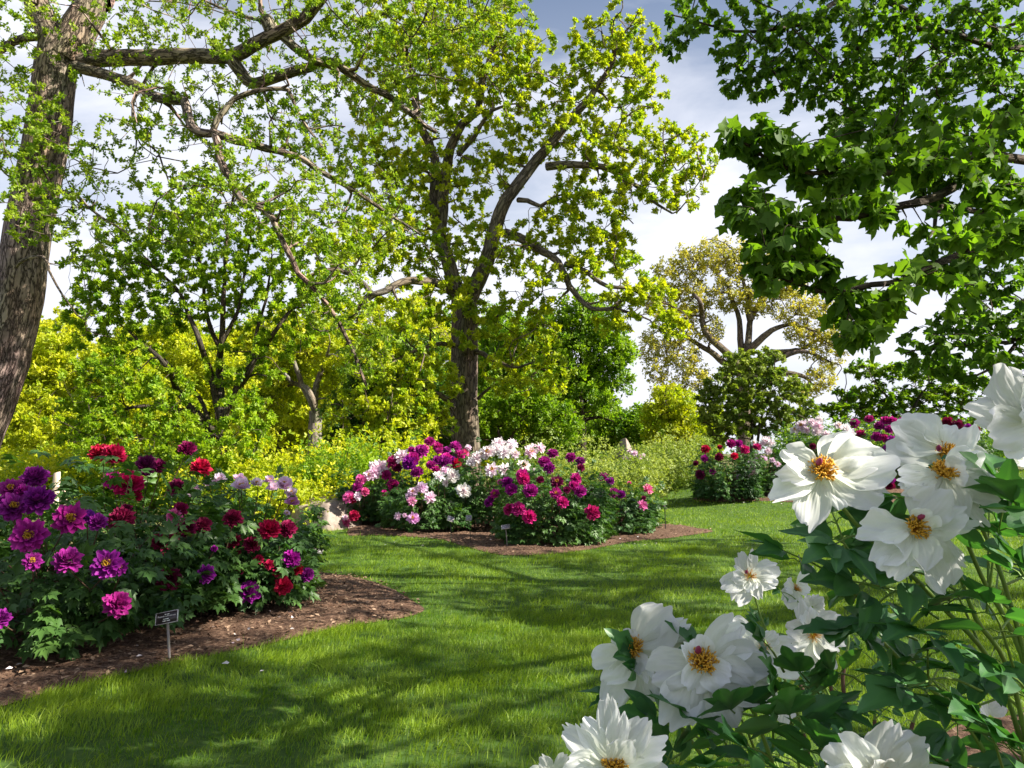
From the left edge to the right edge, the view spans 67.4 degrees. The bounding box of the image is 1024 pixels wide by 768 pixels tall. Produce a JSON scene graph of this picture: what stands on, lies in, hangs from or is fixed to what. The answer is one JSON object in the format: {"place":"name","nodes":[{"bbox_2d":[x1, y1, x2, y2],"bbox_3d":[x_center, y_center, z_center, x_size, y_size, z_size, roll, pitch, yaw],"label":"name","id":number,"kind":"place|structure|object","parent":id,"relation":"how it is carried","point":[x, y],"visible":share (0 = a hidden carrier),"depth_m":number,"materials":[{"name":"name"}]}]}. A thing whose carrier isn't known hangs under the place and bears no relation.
{"place":"outdoors","nodes":[
{"label":"outdoors","id":0,"kind":"place"},
{"bbox_2d":[0,469,1023,767],"bbox_3d":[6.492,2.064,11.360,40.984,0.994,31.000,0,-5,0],"label":"lawn","id":1,"kind":"structure","parent":0,"point":[390,756],"depth_m":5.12,"materials":[{"name":"plant"}]},
{"bbox_2d":[0,545,423,706],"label":"mulch bed","id":2,"kind":"object","parent":1,"relation":"on","point":[219,634],"visible":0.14,"depth_m":6.19,"materials":[{"name":"brown wood"}]},
{"bbox_2d":[0,447,254,664],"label":"peony shrub","id":3,"kind":"object","parent":2,"relation":"on","point":[64,602],"visible":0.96,"depth_m":5.49,"materials":[{"name":"green plant"}]},
{"bbox_2d":[0,441,274,594],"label":"peony shrub","id":4,"kind":"object","parent":2,"relation":"on","point":[202,466],"visible":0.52,"depth_m":7.88,"materials":[{"name":"green plant"}]},
{"bbox_2d":[155,609,178,658],"bbox_3d":[-2.485,1.844,5.540,0.186,0.437,0.084,-1,-5,7],"label":"plant label","id":5,"kind":"object","parent":2,"relation":"on","point":[166,618],"visible":1,"depth_m":5.54,"materials":[{"name":"black metal"}]},
{"bbox_2d":[38,474,304,618],"bbox_3d":[-3.097,1.511,7.090,2.062,1.349,2.014,-2,-5,17],"label":"peony shrub","id":6,"kind":"object","parent":2,"relation":"on","point":[232,517],"visible":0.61,"depth_m":6.60,"materials":[{"name":"green plant"}]},
{"bbox_2d":[186,465,337,562],"bbox_3d":[-2.937,1.601,8.615,1.846,1.424,1.702,0,-5,0],"label":"peony shrub","id":7,"kind":"object","parent":2,"relation":"on","point":[240,482],"visible":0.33,"depth_m":8.34,"materials":[{"name":"green plant"}]},
{"bbox_2d":[202,507,327,614],"bbox_3d":[-2.459,1.710,7.439,1.348,0.984,1.346,3,-6,-29],"label":"peony shrub","id":8,"kind":"object","parent":2,"relation":"on","point":[299,566],"visible":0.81,"depth_m":7.06,"materials":[{"name":"green plant"}]},
{"bbox_2d":[0,0,539,447],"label":"oak tree","id":9,"kind":"object","parent":2,"relation":"on","point":[65,53],"visible":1,"depth_m":9.84,"materials":[{"name":"green plant"}]},
{"bbox_2d":[347,509,711,554],"bbox_3d":[0.262,2.964,16.617,7.144,0.122,11.121,0,-5,0],"label":"mulch bed","id":10,"kind":"object","parent":1,"relation":"on","point":[661,532],"visible":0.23,"depth_m":13.68,"materials":[{"name":"brown soil"}]},
{"bbox_2d":[321,459,413,526],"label":"peony shrub","id":11,"kind":"object","parent":10,"relation":"on","point":[352,495],"visible":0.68,"depth_m":15.39,"materials":[{"name":"pink plant"}]},
{"bbox_2d":[6,502,781,671],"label":"fallen petals","id":12,"kind":"object","parent":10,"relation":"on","point":[225,662],"visible":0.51,"depth_m":5.89,"materials":[{"name":"plant"}]},
{"bbox_2d":[373,466,475,532],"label":"peony shrub","id":13,"kind":"object","parent":10,"relation":"on","point":[395,513],"visible":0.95,"depth_m":14.27,"materials":[{"name":"green plant"}]},
{"bbox_2d":[371,436,477,519],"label":"peony shrub","id":14,"kind":"object","parent":10,"relation":"on","point":[411,458],"visible":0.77,"depth_m":15.49,"materials":[{"name":"purple plant"}]},
{"bbox_2d":[447,515,454,529],"bbox_3d":[-1.035,2.465,12.925,0.135,0.506,0.081,1,-5,-10],"label":"plant label","id":15,"kind":"object","parent":10,"relation":"on","point":[450,518],"visible":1,"depth_m":12.93,"materials":[{"name":"grey metal"}]},
{"bbox_2d":[466,515,471,540],"bbox_3d":[-0.706,2.413,12.547,0.100,0.540,0.084,0,-5,0],"label":"plant label","id":16,"kind":"object","parent":10,"relation":"on","point":[468,517],"visible":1,"depth_m":12.55,"materials":[{"name":"grey metal"}]},
{"bbox_2d":[433,436,555,527],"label":"peony shrub","id":17,"kind":"object","parent":10,"relation":"on","point":[476,496],"visible":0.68,"depth_m":14.71,"materials":[{"name":"white plant"}]},
{"bbox_2d":[501,524,509,545],"bbox_3d":[-0.101,2.411,12.048,0.144,0.422,0.094,0,-5,0],"label":"plant label","id":18,"kind":"object","parent":10,"relation":"on","point":[505,527],"visible":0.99,"depth_m":12.05,"materials":[{"name":"grey metal"}]},
{"bbox_2d":[0,490,1023,761],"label":"wood chips","id":19,"kind":"object","parent":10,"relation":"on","point":[258,622],"visible":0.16,"depth_m":6.57,"materials":[{"name":"brown wood"}]},
{"bbox_2d":[484,448,619,546],"bbox_3d":[0.697,1.906,12.945,2.320,1.662,2.298,0,-5,0],"label":"peony shrub","id":20,"kind":"object","parent":10,"relation":"on","point":[579,513],"visible":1,"depth_m":12.28,"materials":[{"name":"green plant"}]},
{"bbox_2d":[575,473,668,533],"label":"peony shrub","id":21,"kind":"object","parent":10,"relation":"on","point":[636,515],"visible":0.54,"depth_m":14.10,"materials":[{"name":"green plant"}]},
{"bbox_2d":[615,438,632,466],"bbox_3d":[3.497,2.340,23.886,0.621,1.321,0.624,-2,-6,21],"label":"standing stone","id":22,"kind":"object","parent":1,"relation":"on","point":[625,443],"visible":0.22,"depth_m":23.87,"materials":[{"name":"stone"}]},
{"bbox_2d":[617,449,658,483],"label":"peony shrub","id":23,"kind":"object","parent":1,"relation":"on","point":[634,453],"visible":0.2,"depth_m":21.25,"materials":[{"name":"pink plant"}]},
{"bbox_2d":[694,488,903,501],"bbox_3d":[9.611,2.941,20.309,9.383,0.475,3.823,-1,-5,15],"label":"mulch bed","id":24,"kind":"object","parent":1,"relation":"on","point":[899,490],"visible":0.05,"depth_m":20.27,"materials":[{"name":"brown soil"}]},
{"bbox_2d":[687,436,767,501],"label":"peony shrub","id":25,"kind":"object","parent":24,"relation":"on","point":[716,486],"visible":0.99,"depth_m":19.88,"materials":[{"name":"green plant"}]},
{"bbox_2d":[733,436,786,494],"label":"peony shrub","id":26,"kind":"object","parent":24,"relation":"on","point":[767,441],"visible":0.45,"depth_m":20.33,"materials":[{"name":"green plant"}]},
{"bbox_2d":[845,407,903,489],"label":"peony shrub","id":27,"kind":"object","parent":24,"relation":"on","point":[878,436],"visible":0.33,"depth_m":21.43,"materials":[{"name":"purple plant"}]},
{"bbox_2d":[768,411,870,467],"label":"peony shrub","id":28,"kind":"object","parent":1,"relation":"on","point":[816,422],"visible":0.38,"depth_m":21.56,"materials":[{"name":"white plant"}]},
{"bbox_2d":[657,0,1023,392],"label":"maple tree","id":29,"kind":"object","parent":1,"relation":"on","point":[923,165],"visible":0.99,"depth_m":3.74,"materials":[{"name":"green plant"}]},
{"bbox_2d":[946,714,1021,767],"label":"mulch bed","id":30,"kind":"object","parent":1,"relation":"on","point":[1005,720],"visible":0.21,"depth_m":4.07,"materials":[{"name":"brown wood"}]},
{"bbox_2d":[720,549,1021,767],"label":"peony shrub","id":31,"kind":"object","parent":30,"relation":"on","point":[740,586],"visible":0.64,"depth_m":2.42,"materials":[{"name":"white plant"}]},
{"bbox_2d":[0,454,1023,543],"bbox_3d":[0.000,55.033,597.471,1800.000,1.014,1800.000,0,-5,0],"label":"ground","id":32,"kind":"structure","parent":0,"point":[154,508],"depth_m":24.13,"materials":[{"name":"green plant"}]},
{"bbox_2d":[52,472,60,508],"bbox_3d":[-10.313,2.624,17.335,0.175,1.284,0.156,0,-5,0],"label":"wooden post","id":33,"kind":"object","parent":32,"relation":"on","point":[56,477],"visible":0.29,"depth_m":17.32,"materials":[{"name":"white wood"}]},
{"bbox_2d":[8,306,115,451],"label":"woodland tree","id":34,"kind":"object","parent":32,"relation":"on","point":[59,317],"visible":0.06,"depth_m":63.74,"materials":[{"name":"green plant"}]},
{"bbox_2d":[0,438,140,513],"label":"leafy shrub","id":35,"kind":"object","parent":32,"relation":"on","point":[15,469],"visible":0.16,"depth_m":19.65,"materials":[{"name":"yellow plant"}]},
{"bbox_2d":[0,319,169,464],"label":"yellow tree","id":36,"kind":"object","parent":32,"relation":"on","point":[32,406],"visible":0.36,"depth_m":37.30,"materials":[{"name":"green plant"}]},
{"bbox_2d":[1,431,203,512],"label":"leafy shrub","id":37,"kind":"object","parent":32,"relation":"on","point":[111,494],"visible":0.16,"depth_m":20.27,"materials":[{"name":"green plant"}]},
{"bbox_2d":[113,319,218,436],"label":"woodland tree","id":38,"kind":"object","parent":32,"relation":"on","point":[149,322],"visible":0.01,"depth_m":69.50,"materials":[{"name":"green plant"}]},
{"bbox_2d":[95,306,280,458],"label":"yellow tree","id":39,"kind":"object","parent":32,"relation":"on","point":[184,355],"visible":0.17,"depth_m":43.43,"materials":[{"name":"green plant"}]},
{"bbox_2d":[101,425,275,506],"bbox_3d":[-9.392,2.474,22.914,4.971,2.598,4.524,0,-5,0],"label":"leafy shrub","id":40,"kind":"object","parent":32,"relation":"on","point":[176,463],"visible":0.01,"depth_m":21.86,"materials":[{"name":"green plant"}]},
{"bbox_2d":[40,167,345,496],"bbox_3d":[-8.137,-1.195,19.749,7.654,9.342,4.190,0,-5,0],"label":"fan tree","id":41,"kind":"object","parent":32,"relation":"on","point":[154,387],"visible":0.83,"depth_m":19.72,"materials":[{"name":"green plant"}]},
{"bbox_2d":[157,429,332,509],"bbox_3d":[-6.149,2.241,18.947,4.334,2.217,3.430,0,-5,0],"label":"leafy shrub","id":42,"kind":"object","parent":32,"relation":"on","point":[247,465],"visible":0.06,"depth_m":17.94,"materials":[{"name":"yellow plant"}]},
{"bbox_2d":[193,362,323,458],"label":"woodland tree","id":43,"kind":"object","parent":32,"relation":"on","point":[290,437],"depth_m":60.01,"materials":[{"name":"green plant"}]},
{"bbox_2d":[210,308,336,455],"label":"woodland tree","id":44,"kind":"object","parent":32,"relation":"on","point":[298,413],"visible":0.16,"depth_m":52.99,"materials":[{"name":"green plant"}]},
{"bbox_2d":[227,454,368,524],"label":"leafy shrub","id":45,"kind":"object","parent":32,"relation":"on","point":[304,494],"visible":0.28,"depth_m":15.67,"materials":[{"name":"yellow plant"}]},
{"bbox_2d":[288,494,363,530],"bbox_3d":[-3.801,3.001,15.565,1.536,1.581,1.666,0,-5,0],"label":"boulder","id":46,"kind":"object","parent":32,"relation":"on","point":[336,509],"visible":0.27,"depth_m":15.27,"materials":[{"name":"stone"}]},
{"bbox_2d":[269,431,384,467],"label":"leafy shrub","id":47,"kind":"object","parent":32,"relation":"on","point":[290,454],"depth_m":23.32,"materials":[{"name":"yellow plant"}]},
{"bbox_2d":[305,336,367,448],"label":"woodland tree","id":48,"kind":"object","parent":32,"relation":"on","point":[328,431],"depth_m":63.33,"materials":[{"name":"green plant"}]},
{"bbox_2d":[286,422,387,504],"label":"leafy shrub","id":49,"kind":"object","parent":32,"relation":"on","point":[357,464],"visible":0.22,"depth_m":16.99,"materials":[{"name":"green plant"}]},
{"bbox_2d":[228,293,450,455],"bbox_3d":[-6.891,0.174,34.557,11.265,9.502,5.176,2,-6,-22],"label":"pale trunk tree","id":50,"kind":"object","parent":32,"relation":"on","point":[281,391],"visible":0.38,"depth_m":33.10,"materials":[{"name":"green plant"}]},
{"bbox_2d":[0,386,726,466],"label":"woods","id":51,"kind":"object","parent":32,"relation":"on","point":[294,442],"depth_m":79.86,"materials":[{"name":"green plant"}]},
{"bbox_2d":[303,409,441,495],"bbox_3d":[-3.505,1.999,19.859,3.746,2.764,3.434,0,-5,0],"label":"leafy shrub","id":52,"kind":"object","parent":32,"relation":"on","point":[384,453],"visible":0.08,"depth_m":19.48,"materials":[{"name":"yellow plant"}]},
{"bbox_2d":[316,328,451,473],"bbox_3d":[-4.530,1.061,29.029,5.732,6.714,3.286,0,-5,0],"label":"dark green tree","id":53,"kind":"object","parent":32,"relation":"on","point":[354,421],"visible":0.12,"depth_m":28.42,"materials":[{"name":"green plant"}]},
{"bbox_2d":[390,308,505,454],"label":"woodland tree","id":54,"kind":"object","parent":32,"relation":"on","point":[448,323],"visible":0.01,"depth_m":56.80,"materials":[{"name":"green plant"}]},
{"bbox_2d":[293,0,720,486],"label":"oak tree","id":55,"kind":"object","parent":32,"relation":"on","point":[463,398],"visible":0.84,"depth_m":23.92,"materials":[{"name":"green plant"}]},
{"bbox_2d":[481,376,540,469],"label":"woodland tree","id":56,"kind":"object","parent":32,"relation":"on","point":[522,436],"visible":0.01,"depth_m":61.09,"materials":[{"name":"green plant"}]},
{"bbox_2d":[477,362,587,461],"bbox_3d":[0.415,1.794,28.631,4.733,5.165,3.671,0,-5,0],"label":"forked tree","id":57,"kind":"object","parent":32,"relation":"on","point":[493,412],"visible":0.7,"depth_m":27.60,"materials":[{"name":"green plant"}]},
{"bbox_2d":[477,287,641,462],"bbox_3d":[1.585,0.261,31.619,7.387,8.531,3.900,0,-5,0],"label":"green tree","id":58,"kind":"object","parent":32,"relation":"on","point":[577,337],"visible":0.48,"depth_m":30.70,"materials":[{"name":"green plant"}]},
{"bbox_2d":[482,427,637,503],"bbox_3d":[1.149,2.216,19.400,3.944,2.206,3.208,0,-5,0],"label":"leafy shrub","id":59,"kind":"object","parent":32,"relation":"on","point":[564,463],"visible":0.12,"depth_m":18.80,"materials":[{"name":"green plant"}]},
{"bbox_2d":[550,369,621,462],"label":"woodland tree","id":60,"kind":"object","parent":32,"relation":"on","point":[576,445],"visible":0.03,"depth_m":67.86,"materials":[{"name":"green plant"}]},
{"bbox_2d":[555,441,678,505],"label":"leafy shrub","id":61,"kind":"object","parent":32,"relation":"on","point":[656,478],"visible":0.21,"depth_m":20.21,"materials":[{"name":"green plant"}]},
{"bbox_2d":[577,401,668,457],"bbox_3d":[5.333,2.606,35.609,4.713,3.730,2.958,0,-5,0],"label":"green tree","id":62,"kind":"object","parent":32,"relation":"on","point":[616,430],"visible":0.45,"depth_m":35.44,"materials":[{"name":"green plant"}]},
{"bbox_2d":[601,443,706,489],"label":"leafy shrub","id":63,"kind":"object","parent":32,"relation":"on","point":[682,474],"visible":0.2,"depth_m":23.48,"materials":[{"name":"green plant"}]},
{"bbox_2d":[638,380,711,448],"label":"yellow tree","id":64,"kind":"object","parent":32,"relation":"on","point":[680,407],"visible":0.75,"depth_m":33.69,"materials":[{"name":"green plant"}]},
{"bbox_2d":[630,425,724,478],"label":"leafy shrub","id":65,"kind":"object","parent":32,"relation":"on","point":[693,442],"visible":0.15,"depth_m":24.95,"materials":[{"name":"green plant"}]},
{"bbox_2d":[636,234,849,461],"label":"spreading oak","id":66,"kind":"object","parent":32,"relation":"on","point":[745,297],"visible":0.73,"depth_m":46.23,"materials":[{"name":"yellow plant"}]},
{"bbox_2d":[692,345,819,452],"bbox_3d":[9.265,0.994,29.363,4.898,4.996,2.755,0,-5,0],"label":"round tree","id":67,"kind":"object","parent":32,"relation":"on","point":[714,399],"visible":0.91,"depth_m":28.74,"materials":[{"name":"green plant"}]},
{"bbox_2d":[530,363,1023,767],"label":"peony shrub","id":68,"kind":"object","parent":32,"relation":"on","point":[952,483],"visible":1,"depth_m":1.12,"materials":[{"name":"white plant"}]},
{"bbox_2d":[765,411,884,464],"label":"leafy shrub","id":69,"kind":"object","parent":32,"relation":"on","point":[809,436],"visible":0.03,"depth_m":25.79,"materials":[{"name":"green plant"}]},
{"bbox_2d":[854,417,941,467],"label":"leafy shrub","id":70,"kind":"object","parent":32,"relation":"on","point":[882,430],"visible":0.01,"depth_m":27.11,"materials":[{"name":"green plant"}]},
{"bbox_2d":[818,357,989,433],"bbox_3d":[15.728,1.224,29.928,7.341,4.655,2.644,0,-5,0],"label":"layered maple","id":71,"kind":"object","parent":32,"relation":"on","point":[934,393],"visible":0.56,"depth_m":29.73,"materials":[{"name":"green plant"}]},
{"bbox_2d":[938,404,1003,472],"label":"peony shrub","id":72,"kind":"object","parent":32,"relation":"on","point":[950,421],"visible":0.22,"depth_m":22.06,"materials":[{"name":"purple plant"}]},
{"bbox_2d":[0,0,1023,453],"label":"sky","id":73,"kind":"structure","parent":0,"point":[696,97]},
{"bbox_2d":[965,417,1019,466],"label":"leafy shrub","id":74,"kind":"object","parent":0,"point":[990,445],"visible":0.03,"depth_m":25.93,"materials":[{"name":"green plant"}]}
]}

